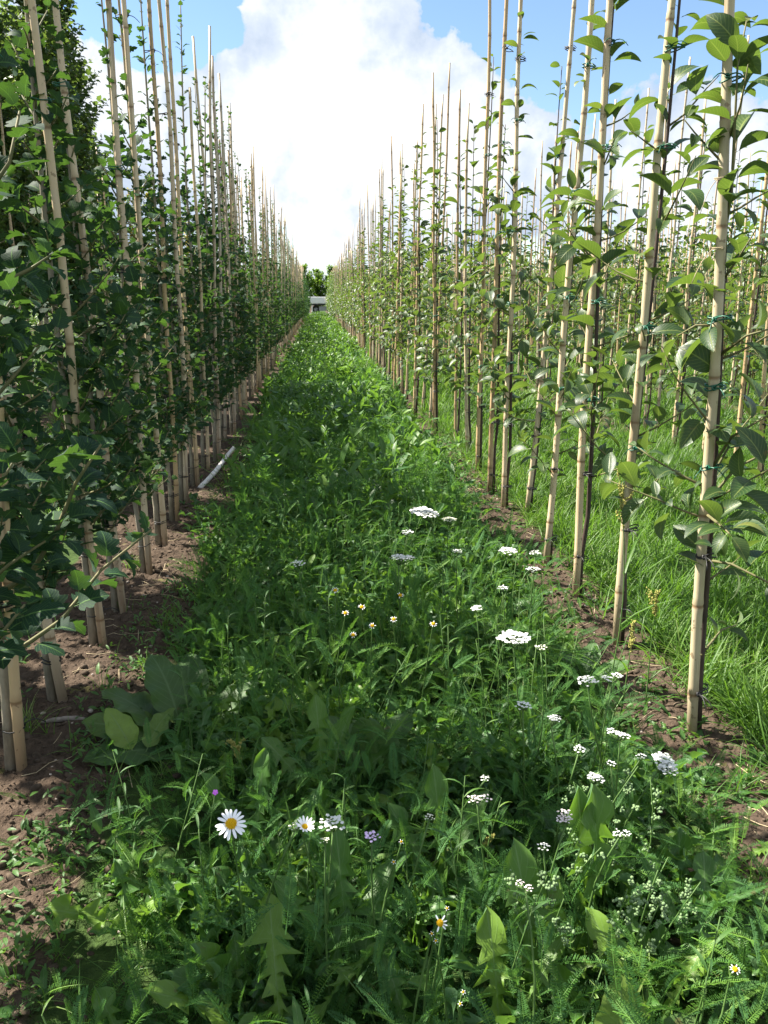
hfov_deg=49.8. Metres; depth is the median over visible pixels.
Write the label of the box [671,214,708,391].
oval leaf tree
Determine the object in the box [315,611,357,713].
chamomile
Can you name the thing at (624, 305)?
oval leaf tree
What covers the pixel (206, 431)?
bamboo cane
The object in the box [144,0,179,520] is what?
bamboo cane
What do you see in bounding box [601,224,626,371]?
oval leaf tree
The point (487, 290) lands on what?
oval leaf tree
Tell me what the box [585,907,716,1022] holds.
dandelion
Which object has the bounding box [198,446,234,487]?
fallen cane
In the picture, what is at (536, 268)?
bamboo cane
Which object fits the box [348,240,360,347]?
oval leaf tree
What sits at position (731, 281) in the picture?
oval leaf tree
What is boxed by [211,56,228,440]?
bamboo cane
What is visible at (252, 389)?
bamboo cane
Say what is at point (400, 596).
chamomile
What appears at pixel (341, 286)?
bamboo cane
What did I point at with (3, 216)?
columnar tree
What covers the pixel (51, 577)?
lobed leaf tree
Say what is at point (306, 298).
distant row foliage
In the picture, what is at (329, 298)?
distant row foliage
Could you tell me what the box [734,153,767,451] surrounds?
bamboo cane
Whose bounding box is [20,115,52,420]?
bamboo cane
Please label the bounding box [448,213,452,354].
bamboo cane
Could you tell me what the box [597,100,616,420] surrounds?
bamboo cane
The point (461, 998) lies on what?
weed flower
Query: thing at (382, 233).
bamboo cane
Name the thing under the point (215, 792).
cranesbill
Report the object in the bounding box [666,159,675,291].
bamboo cane
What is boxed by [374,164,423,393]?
oval leaf tree
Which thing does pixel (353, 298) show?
oval leaf tree
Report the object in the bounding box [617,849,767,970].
dandelion
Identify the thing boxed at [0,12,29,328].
columnar tree
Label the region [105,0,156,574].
bamboo cane
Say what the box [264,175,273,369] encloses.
bamboo cane
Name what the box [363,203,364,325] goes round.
bamboo cane
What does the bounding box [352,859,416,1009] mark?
weed flower
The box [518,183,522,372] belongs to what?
bamboo cane
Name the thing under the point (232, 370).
lobed leaf tree
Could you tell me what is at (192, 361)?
lobed leaf tree
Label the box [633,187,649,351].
bamboo cane
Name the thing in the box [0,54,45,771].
bamboo cane
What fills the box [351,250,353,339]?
bamboo cane
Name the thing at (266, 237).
bamboo cane
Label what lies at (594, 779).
yarrow
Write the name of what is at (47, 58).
columnar tree
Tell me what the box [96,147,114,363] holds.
bamboo cane
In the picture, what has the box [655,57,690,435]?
bamboo cane
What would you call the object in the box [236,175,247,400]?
bamboo cane
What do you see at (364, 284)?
oval leaf tree
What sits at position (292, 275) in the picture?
bamboo cane
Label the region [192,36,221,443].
bamboo cane
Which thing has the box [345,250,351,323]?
oval leaf tree
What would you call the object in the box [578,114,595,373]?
bamboo cane
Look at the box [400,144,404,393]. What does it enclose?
bamboo cane
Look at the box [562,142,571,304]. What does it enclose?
bamboo cane
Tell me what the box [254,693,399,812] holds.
dandelion
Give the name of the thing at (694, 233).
bamboo cane
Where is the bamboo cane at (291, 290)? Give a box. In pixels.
[291,259,292,339]
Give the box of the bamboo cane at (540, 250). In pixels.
[536,141,542,391]
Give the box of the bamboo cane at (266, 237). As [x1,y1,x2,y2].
[264,190,273,365]
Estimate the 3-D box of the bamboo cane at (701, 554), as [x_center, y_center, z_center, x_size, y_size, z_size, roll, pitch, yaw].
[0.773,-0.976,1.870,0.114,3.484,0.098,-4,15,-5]
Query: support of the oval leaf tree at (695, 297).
on the ground at (104, 948)
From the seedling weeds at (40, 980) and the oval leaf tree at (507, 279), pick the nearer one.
the seedling weeds at (40, 980)
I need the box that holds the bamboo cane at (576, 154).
[574,131,578,173]
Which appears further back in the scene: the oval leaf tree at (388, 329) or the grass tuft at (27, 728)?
the oval leaf tree at (388, 329)
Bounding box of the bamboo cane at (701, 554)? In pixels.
[686,0,748,735]
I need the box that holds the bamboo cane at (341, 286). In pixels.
[341,261,342,326]
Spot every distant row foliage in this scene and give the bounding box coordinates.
[301,271,311,320]
[325,271,338,317]
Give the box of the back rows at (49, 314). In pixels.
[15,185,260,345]
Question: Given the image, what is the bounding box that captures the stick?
[41,715,84,723]
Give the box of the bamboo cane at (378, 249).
[377,213,379,314]
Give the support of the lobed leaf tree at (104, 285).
on the ground at (104, 948)
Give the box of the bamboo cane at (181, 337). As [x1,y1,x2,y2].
[157,0,192,502]
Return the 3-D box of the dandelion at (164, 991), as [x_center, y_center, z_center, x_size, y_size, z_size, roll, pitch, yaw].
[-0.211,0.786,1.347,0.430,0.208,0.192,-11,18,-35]
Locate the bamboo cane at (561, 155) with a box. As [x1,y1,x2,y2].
[525,0,576,514]
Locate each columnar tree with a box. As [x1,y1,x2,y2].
[0,0,56,411]
[0,0,83,413]
[0,4,55,360]
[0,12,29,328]
[0,67,9,264]
[10,169,21,181]
[16,0,103,335]
[49,0,113,395]
[55,123,103,343]
[78,90,114,354]
[88,132,117,304]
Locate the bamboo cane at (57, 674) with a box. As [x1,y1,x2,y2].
[0,264,70,702]
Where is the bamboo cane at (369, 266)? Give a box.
[367,185,370,357]
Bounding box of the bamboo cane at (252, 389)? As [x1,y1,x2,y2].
[240,177,255,398]
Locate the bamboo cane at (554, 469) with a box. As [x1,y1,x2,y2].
[542,0,596,567]
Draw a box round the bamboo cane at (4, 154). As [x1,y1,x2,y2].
[0,100,33,425]
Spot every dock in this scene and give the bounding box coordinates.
[81,652,259,765]
[103,708,174,751]
[325,707,414,778]
[559,642,629,681]
[608,745,709,794]
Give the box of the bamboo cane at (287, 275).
[285,219,289,345]
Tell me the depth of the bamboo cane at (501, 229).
12.96 m
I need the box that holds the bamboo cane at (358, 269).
[357,223,358,345]
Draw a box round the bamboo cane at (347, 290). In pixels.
[346,249,348,332]
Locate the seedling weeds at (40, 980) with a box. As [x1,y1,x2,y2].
[0,404,767,1023]
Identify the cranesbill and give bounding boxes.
[209,790,217,866]
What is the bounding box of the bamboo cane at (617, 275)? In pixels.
[609,179,622,364]
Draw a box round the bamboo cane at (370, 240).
[370,212,370,287]
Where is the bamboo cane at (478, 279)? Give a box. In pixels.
[477,207,479,348]
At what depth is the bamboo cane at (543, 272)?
16.73 m
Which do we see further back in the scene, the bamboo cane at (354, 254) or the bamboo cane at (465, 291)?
the bamboo cane at (354, 254)
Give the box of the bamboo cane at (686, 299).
[672,99,706,445]
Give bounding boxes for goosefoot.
[504,869,574,1003]
[561,772,663,916]
[565,766,638,938]
[606,857,700,978]
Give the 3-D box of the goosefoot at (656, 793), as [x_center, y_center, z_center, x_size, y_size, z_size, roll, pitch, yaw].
[0.427,0.654,1.575,0.188,0.345,0.109,3,15,12]
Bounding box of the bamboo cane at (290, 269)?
[289,239,291,331]
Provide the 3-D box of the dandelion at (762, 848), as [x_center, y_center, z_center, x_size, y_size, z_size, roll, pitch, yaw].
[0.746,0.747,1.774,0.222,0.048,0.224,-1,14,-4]
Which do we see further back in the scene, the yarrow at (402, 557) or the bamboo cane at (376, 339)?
the bamboo cane at (376, 339)
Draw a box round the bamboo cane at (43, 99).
[27,0,118,647]
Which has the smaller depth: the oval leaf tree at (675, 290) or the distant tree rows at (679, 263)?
the oval leaf tree at (675, 290)
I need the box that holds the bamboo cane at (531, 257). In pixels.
[523,168,536,381]
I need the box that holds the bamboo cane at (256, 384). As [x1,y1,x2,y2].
[248,185,257,392]
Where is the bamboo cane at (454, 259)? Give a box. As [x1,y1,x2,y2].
[452,227,454,335]
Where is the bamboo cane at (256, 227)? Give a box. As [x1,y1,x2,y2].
[252,160,260,338]
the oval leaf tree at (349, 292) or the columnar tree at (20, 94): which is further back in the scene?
the oval leaf tree at (349, 292)
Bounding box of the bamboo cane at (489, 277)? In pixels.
[486,202,492,368]
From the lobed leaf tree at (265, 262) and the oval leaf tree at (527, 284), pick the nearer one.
the lobed leaf tree at (265, 262)
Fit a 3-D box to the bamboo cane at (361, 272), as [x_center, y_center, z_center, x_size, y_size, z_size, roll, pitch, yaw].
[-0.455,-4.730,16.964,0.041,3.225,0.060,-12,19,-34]
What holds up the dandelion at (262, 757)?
on the ground at (104, 948)
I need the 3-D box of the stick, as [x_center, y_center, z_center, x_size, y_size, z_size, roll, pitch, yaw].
[-0.919,0.597,2.384,0.126,0.021,0.026,-2,15,-8]
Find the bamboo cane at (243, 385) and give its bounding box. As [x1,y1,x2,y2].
[229,155,245,414]
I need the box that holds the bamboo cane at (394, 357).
[393,174,400,388]
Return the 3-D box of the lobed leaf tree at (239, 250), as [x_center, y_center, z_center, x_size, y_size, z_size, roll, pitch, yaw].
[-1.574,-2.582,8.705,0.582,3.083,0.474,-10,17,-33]
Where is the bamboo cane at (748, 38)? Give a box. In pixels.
[702,35,749,451]
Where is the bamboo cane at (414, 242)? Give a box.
[411,163,418,392]
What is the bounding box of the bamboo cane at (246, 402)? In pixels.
[230,115,247,408]
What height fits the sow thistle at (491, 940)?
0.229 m
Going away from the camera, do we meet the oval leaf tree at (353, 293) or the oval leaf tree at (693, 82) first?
the oval leaf tree at (693, 82)
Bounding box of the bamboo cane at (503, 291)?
[500,192,506,374]
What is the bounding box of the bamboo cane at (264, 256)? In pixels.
[263,211,266,366]
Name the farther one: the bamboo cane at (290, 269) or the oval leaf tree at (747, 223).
the bamboo cane at (290, 269)
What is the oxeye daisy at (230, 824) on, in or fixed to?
on the ground at (104, 948)
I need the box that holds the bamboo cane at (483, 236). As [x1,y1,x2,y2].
[473,0,493,471]
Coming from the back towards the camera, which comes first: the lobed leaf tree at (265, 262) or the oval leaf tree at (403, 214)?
the lobed leaf tree at (265, 262)
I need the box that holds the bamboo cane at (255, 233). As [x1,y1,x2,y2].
[253,146,261,387]
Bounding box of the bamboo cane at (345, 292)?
[345,266,345,328]
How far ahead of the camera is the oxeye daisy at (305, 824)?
1.41 m
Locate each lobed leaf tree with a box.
[0,0,157,645]
[0,35,85,770]
[0,83,158,668]
[0,165,96,701]
[17,0,180,611]
[35,0,213,572]
[68,0,181,545]
[106,0,191,521]
[128,58,213,503]
[131,46,212,485]
[159,0,236,469]
[179,76,245,460]
[183,77,244,438]
[186,91,240,427]
[195,83,252,440]
[207,101,245,434]
[217,121,255,414]
[222,148,259,419]
[222,167,258,397]
[225,106,262,406]
[233,151,259,374]
[236,155,260,398]
[241,170,271,343]
[243,169,263,393]
[245,172,264,389]
[246,166,272,352]
[246,204,275,375]
[257,187,274,371]
[257,210,277,378]
[258,191,282,375]
[259,216,277,345]
[261,198,284,336]
[264,207,277,369]
[264,227,278,359]
[270,200,285,363]
[270,209,285,334]
[270,226,287,328]
[271,222,286,342]
[272,215,283,318]
[277,229,288,349]
[277,241,288,354]
[278,213,294,349]
[283,221,292,343]
[286,249,295,340]
[288,240,299,332]
[292,276,301,324]
[299,285,305,314]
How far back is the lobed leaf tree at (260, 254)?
11.52 m
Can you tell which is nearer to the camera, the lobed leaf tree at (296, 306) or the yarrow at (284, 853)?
the yarrow at (284, 853)
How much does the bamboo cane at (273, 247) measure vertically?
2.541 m
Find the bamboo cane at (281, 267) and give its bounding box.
[281,206,281,354]
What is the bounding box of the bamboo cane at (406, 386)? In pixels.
[405,140,417,399]
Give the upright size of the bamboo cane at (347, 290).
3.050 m
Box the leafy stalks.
[41,413,767,1023]
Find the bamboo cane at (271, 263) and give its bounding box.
[269,187,274,364]
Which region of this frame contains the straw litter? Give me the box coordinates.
[0,444,767,899]
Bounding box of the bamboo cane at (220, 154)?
[218,139,232,420]
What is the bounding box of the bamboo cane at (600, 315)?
[588,128,612,414]
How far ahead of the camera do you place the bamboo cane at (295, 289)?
27.16 m
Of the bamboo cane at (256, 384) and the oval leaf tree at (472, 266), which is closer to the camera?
the bamboo cane at (256, 384)
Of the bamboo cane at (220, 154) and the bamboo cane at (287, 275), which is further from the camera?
the bamboo cane at (287, 275)
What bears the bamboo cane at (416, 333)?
on the ground at (104, 948)
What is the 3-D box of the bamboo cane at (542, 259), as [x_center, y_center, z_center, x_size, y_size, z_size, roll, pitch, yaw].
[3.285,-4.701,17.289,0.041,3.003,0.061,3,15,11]
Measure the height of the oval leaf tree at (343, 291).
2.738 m
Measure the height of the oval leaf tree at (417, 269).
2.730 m
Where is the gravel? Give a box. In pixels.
[10,498,764,932]
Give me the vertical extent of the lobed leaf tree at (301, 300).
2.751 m
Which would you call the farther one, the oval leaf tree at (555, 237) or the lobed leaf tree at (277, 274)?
the lobed leaf tree at (277, 274)
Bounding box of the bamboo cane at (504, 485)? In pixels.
[501,0,525,507]
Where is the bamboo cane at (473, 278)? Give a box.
[470,204,475,362]
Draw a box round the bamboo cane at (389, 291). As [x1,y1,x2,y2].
[388,202,390,374]
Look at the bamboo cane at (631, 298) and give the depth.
7.33 m
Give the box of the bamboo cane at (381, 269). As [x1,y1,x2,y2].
[377,158,381,371]
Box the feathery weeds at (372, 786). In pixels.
[0,354,767,1023]
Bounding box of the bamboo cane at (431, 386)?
[428,94,443,424]
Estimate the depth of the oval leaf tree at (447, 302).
18.61 m
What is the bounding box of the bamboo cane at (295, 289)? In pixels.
[294,256,296,334]
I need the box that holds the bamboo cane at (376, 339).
[376,253,379,360]
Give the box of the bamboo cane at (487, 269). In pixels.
[484,202,488,358]
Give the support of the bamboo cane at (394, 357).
on the ground at (104, 948)
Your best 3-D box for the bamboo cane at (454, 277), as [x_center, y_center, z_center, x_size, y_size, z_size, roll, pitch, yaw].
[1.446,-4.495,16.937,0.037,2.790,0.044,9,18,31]
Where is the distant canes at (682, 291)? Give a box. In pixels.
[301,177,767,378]
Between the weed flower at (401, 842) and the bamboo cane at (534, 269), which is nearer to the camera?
the weed flower at (401, 842)
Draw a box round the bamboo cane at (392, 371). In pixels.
[391,136,393,379]
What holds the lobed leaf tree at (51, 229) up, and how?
on the ground at (104, 948)
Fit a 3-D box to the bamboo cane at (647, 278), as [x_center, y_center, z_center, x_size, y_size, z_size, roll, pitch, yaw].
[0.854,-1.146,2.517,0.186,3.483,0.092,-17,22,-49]
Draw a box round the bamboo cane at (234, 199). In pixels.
[229,102,248,389]
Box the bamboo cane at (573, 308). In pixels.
[571,253,575,348]
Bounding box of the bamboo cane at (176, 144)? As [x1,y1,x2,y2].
[165,0,202,485]
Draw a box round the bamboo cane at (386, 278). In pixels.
[383,202,389,359]
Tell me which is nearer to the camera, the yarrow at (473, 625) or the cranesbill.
the cranesbill
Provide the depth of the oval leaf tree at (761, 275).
5.44 m
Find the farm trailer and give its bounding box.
[309,297,327,312]
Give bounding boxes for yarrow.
[228,822,306,1000]
[289,560,320,651]
[291,837,375,1021]
[292,814,361,980]
[336,830,412,1015]
[377,813,444,969]
[378,554,415,662]
[382,530,421,624]
[405,775,488,922]
[409,506,460,592]
[432,605,496,729]
[434,517,460,586]
[437,549,473,628]
[449,794,499,939]
[466,547,516,641]
[483,585,524,699]
[490,629,558,787]
[492,701,563,833]
[493,645,566,781]
[499,714,585,879]
[505,879,575,1023]
[507,809,586,1008]
[512,567,559,648]
[516,842,586,982]
[518,550,571,638]
[527,744,585,869]
[539,772,604,925]
[550,828,644,985]
[576,760,660,916]
[577,675,633,811]
[579,672,624,805]
[596,728,644,847]
[608,753,649,858]
[610,751,678,904]
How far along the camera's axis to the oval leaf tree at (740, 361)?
8.90 m
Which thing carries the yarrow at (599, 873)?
on the ground at (104, 948)
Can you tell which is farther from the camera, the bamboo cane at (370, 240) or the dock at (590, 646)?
the bamboo cane at (370, 240)
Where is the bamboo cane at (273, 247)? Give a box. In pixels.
[273,228,273,276]
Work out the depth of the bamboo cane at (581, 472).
3.02 m
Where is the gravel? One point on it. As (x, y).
(90, 710)
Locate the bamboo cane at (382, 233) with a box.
[379,169,383,367]
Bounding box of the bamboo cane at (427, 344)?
[421,104,436,411]
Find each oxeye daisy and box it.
[211,809,291,987]
[293,816,374,985]
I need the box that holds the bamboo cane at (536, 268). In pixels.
[531,221,539,354]
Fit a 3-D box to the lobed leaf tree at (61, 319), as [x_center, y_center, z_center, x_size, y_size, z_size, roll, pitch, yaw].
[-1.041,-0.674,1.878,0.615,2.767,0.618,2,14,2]
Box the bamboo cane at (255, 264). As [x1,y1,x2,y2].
[250,153,262,387]
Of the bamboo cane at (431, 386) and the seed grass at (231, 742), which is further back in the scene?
the bamboo cane at (431, 386)
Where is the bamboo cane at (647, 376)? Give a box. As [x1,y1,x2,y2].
[643,65,670,431]
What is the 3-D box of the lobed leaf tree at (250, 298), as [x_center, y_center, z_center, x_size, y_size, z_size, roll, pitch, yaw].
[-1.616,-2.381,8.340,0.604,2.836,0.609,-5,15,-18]
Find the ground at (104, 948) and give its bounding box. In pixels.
[0,304,767,1023]
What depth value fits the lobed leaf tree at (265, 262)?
13.48 m
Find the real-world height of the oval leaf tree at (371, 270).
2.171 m
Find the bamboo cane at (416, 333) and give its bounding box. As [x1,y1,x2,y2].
[412,104,424,415]
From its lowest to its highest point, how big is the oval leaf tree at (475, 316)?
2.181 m
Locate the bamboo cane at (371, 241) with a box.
[370,205,372,313]
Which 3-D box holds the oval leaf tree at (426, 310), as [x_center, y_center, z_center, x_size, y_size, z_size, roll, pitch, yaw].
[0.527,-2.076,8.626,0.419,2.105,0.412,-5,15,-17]
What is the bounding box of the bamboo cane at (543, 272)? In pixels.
[540,218,545,358]
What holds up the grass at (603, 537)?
on the ground at (104, 948)
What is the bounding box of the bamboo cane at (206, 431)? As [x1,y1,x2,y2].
[188,87,209,469]
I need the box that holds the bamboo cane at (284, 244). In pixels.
[284,217,285,307]
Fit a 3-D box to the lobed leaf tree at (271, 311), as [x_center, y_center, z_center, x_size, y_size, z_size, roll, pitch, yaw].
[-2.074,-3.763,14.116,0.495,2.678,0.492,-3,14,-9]
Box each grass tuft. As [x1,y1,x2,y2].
[0,685,72,733]
[583,557,634,593]
[708,645,767,738]
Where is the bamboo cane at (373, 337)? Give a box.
[372,194,375,360]
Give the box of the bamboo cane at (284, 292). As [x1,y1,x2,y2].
[282,236,285,350]
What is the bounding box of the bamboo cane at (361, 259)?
[361,206,361,347]
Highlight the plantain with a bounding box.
[594,974,694,1023]
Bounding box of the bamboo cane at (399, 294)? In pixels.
[397,151,400,385]
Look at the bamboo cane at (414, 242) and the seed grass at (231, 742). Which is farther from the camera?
the bamboo cane at (414, 242)
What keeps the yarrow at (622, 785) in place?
on the ground at (104, 948)
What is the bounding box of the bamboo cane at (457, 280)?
[453,90,462,440]
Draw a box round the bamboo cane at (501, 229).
[497,183,504,325]
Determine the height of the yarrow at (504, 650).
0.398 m
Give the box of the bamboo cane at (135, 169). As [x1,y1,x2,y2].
[115,0,167,546]
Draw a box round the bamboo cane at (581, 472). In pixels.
[570,0,627,596]
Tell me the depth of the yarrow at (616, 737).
1.67 m
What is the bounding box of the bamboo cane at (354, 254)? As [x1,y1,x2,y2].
[353,225,354,298]
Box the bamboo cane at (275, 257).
[273,185,277,363]
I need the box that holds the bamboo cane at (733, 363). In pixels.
[728,152,750,403]
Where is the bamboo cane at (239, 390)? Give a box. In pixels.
[227,150,242,419]
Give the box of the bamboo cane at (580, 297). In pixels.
[576,204,586,365]
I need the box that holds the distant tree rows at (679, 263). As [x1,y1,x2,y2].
[355,210,767,367]
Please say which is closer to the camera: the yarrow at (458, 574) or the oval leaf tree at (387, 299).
the yarrow at (458, 574)
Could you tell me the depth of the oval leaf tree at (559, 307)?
16.15 m
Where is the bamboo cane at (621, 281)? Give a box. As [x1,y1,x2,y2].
[615,192,627,370]
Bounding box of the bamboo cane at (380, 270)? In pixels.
[379,169,385,371]
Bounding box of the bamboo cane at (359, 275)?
[357,224,359,343]
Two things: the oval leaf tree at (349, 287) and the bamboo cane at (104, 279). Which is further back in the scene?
the oval leaf tree at (349, 287)
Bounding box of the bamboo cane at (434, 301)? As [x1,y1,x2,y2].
[431,72,438,435]
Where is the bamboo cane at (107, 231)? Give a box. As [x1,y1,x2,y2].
[102,175,117,377]
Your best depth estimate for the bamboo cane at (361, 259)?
18.86 m
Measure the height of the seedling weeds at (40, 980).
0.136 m
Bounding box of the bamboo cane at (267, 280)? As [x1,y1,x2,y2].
[263,204,269,373]
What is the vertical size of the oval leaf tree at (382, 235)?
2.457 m
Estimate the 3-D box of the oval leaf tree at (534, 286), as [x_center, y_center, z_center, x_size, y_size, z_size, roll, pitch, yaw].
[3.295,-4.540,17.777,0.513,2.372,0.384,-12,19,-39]
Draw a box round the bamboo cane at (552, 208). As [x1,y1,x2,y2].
[546,136,555,377]
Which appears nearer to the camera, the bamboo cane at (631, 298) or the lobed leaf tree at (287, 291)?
the bamboo cane at (631, 298)
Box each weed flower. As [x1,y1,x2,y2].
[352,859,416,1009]
[354,839,437,976]
[382,906,457,1022]
[389,932,438,1023]
[409,939,465,1023]
[457,990,464,1023]
[458,1001,462,1023]
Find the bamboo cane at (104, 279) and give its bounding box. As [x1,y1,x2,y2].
[97,194,110,395]
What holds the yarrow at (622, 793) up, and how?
on the ground at (104, 948)
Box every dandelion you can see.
[136,891,388,1023]
[152,748,316,917]
[238,825,473,1023]
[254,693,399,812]
[354,763,538,919]
[490,783,696,1023]
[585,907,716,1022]
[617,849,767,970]
[660,780,736,818]
[688,825,767,890]
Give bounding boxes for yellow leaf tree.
[125,188,138,341]
[130,174,151,337]
[144,173,157,296]
[183,216,194,323]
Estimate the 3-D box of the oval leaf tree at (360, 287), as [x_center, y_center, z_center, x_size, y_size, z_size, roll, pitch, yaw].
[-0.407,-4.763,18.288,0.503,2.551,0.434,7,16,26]
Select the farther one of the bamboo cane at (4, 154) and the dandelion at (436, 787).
the bamboo cane at (4, 154)
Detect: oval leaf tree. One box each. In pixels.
[337,254,347,329]
[343,247,350,322]
[344,235,359,329]
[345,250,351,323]
[345,260,353,332]
[346,247,357,306]
[346,248,356,335]
[347,251,355,335]
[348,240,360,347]
[348,256,360,327]
[349,231,365,337]
[349,248,357,325]
[350,238,367,331]
[351,231,368,349]
[353,244,368,347]
[354,227,368,339]
[354,253,360,330]
[355,241,375,330]
[356,247,375,358]
[357,228,368,346]
[358,237,376,323]
[360,221,384,355]
[361,232,378,335]
[366,205,391,365]
[366,230,390,340]
[368,194,404,375]
[370,207,391,323]
[370,226,396,377]
[371,217,391,369]
[373,214,395,374]
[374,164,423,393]
[374,180,410,360]
[377,190,412,388]
[380,178,405,347]
[384,191,413,389]
[386,146,429,398]
[395,170,447,405]
[398,132,451,417]
[403,117,468,435]
[412,206,453,406]
[413,177,458,382]
[416,141,467,421]
[437,119,501,455]
[438,242,452,350]
[439,139,489,440]
[440,244,452,347]
[443,246,455,354]
[443,259,459,336]
[445,54,533,470]
[448,243,460,351]
[448,246,468,340]
[450,123,524,491]
[452,252,471,346]
[467,221,477,326]
[468,11,554,507]
[468,243,485,364]
[472,226,486,366]
[480,233,497,367]
[484,233,501,344]
[485,235,507,347]
[488,61,580,508]
[497,224,517,368]
[501,250,527,360]
[503,215,525,374]
[506,194,542,381]
[507,22,610,566]
[510,186,540,379]
[521,249,532,334]
[524,221,555,384]
[524,243,541,343]
[535,252,547,352]
[540,204,579,394]
[546,0,671,593]
[550,228,573,357]
[551,0,733,643]
[552,169,582,402]
[554,216,580,367]
[566,185,602,367]
[568,226,588,366]
[569,223,581,362]
[577,225,615,372]
[583,186,630,418]
[593,220,618,344]
[600,0,767,729]
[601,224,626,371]
[608,125,658,424]
[614,232,633,366]
[623,217,646,375]
[628,160,687,430]
[632,161,682,428]
[647,195,669,351]
[652,197,693,386]
[656,124,722,445]
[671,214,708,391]
[687,197,716,395]
[688,146,758,407]
[704,150,767,447]
[707,187,738,362]
[724,158,763,404]
[732,199,767,400]
[742,264,767,363]
[749,233,767,483]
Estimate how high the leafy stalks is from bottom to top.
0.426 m
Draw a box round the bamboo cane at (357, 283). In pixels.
[357,249,358,338]
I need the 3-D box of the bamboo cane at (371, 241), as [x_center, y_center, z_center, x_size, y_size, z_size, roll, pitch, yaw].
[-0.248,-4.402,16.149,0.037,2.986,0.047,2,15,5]
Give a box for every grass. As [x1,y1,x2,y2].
[2,313,767,1023]
[11,327,767,772]
[225,733,315,783]
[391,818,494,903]
[556,470,681,724]
[560,620,635,732]
[615,587,710,702]
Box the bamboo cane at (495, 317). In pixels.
[485,0,513,493]
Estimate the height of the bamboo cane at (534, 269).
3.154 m
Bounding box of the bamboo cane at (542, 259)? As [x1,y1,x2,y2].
[539,213,543,339]
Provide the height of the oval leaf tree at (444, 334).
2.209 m
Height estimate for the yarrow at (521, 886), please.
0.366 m
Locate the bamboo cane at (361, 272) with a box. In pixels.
[359,197,363,352]
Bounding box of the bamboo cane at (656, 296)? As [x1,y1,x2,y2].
[649,232,660,384]
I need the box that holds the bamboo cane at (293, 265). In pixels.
[293,241,293,294]
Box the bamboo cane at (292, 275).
[292,249,293,336]
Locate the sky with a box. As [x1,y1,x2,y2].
[0,0,767,290]
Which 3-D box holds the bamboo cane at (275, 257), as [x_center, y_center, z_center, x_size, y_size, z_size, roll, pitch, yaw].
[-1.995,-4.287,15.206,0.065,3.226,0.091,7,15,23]
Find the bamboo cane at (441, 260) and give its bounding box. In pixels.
[432,63,450,427]
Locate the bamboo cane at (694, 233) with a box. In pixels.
[680,140,705,389]
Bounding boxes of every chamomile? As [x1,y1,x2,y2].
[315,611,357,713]
[321,587,352,685]
[325,632,354,716]
[354,604,386,710]
[355,623,382,717]
[374,592,411,696]
[380,617,427,719]
[384,915,447,1023]
[404,621,442,724]
[651,964,744,1023]
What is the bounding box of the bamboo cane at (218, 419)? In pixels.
[207,26,224,461]
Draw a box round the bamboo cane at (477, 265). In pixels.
[472,193,480,364]
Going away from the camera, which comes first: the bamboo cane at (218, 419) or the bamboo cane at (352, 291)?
the bamboo cane at (218, 419)
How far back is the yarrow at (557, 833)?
1.65 m
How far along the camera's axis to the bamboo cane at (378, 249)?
13.92 m
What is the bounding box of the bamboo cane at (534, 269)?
[530,208,536,348]
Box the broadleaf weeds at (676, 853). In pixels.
[42,311,767,1023]
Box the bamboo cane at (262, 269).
[261,166,264,378]
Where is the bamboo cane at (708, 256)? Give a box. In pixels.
[692,176,717,396]
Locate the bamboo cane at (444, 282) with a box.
[443,210,446,352]
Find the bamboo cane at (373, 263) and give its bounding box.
[372,201,373,355]
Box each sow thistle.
[405,905,566,1023]
[449,837,591,1023]
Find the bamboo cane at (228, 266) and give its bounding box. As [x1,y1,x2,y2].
[218,73,239,434]
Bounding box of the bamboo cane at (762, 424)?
[756,299,767,488]
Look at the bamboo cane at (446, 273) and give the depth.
18.02 m
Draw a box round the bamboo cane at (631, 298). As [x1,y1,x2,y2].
[621,88,649,425]
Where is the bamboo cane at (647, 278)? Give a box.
[612,0,688,644]
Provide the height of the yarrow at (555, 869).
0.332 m
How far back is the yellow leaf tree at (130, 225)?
10.85 m
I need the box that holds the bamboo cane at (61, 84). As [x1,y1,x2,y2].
[52,0,126,613]
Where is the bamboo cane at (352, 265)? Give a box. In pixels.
[352,232,352,330]
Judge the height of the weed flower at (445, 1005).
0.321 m
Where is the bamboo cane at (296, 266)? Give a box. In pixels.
[296,247,296,283]
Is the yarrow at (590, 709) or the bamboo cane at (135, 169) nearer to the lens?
the yarrow at (590, 709)
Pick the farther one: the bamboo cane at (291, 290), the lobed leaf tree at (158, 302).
the bamboo cane at (291, 290)
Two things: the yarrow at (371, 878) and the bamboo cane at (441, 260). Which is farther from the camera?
the bamboo cane at (441, 260)
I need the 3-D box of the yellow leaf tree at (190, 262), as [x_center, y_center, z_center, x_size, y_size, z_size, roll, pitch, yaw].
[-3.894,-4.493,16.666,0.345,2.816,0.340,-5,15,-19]
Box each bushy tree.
[301,263,317,296]
[306,268,326,307]
[319,264,347,296]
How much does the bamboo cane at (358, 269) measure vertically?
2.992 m
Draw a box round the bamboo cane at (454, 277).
[453,220,455,350]
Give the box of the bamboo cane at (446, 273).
[446,216,447,353]
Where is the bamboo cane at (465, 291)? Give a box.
[463,103,473,454]
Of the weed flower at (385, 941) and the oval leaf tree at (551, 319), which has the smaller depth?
the weed flower at (385, 941)
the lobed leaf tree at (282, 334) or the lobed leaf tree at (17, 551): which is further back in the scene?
the lobed leaf tree at (282, 334)
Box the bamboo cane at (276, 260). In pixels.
[276,225,277,361]

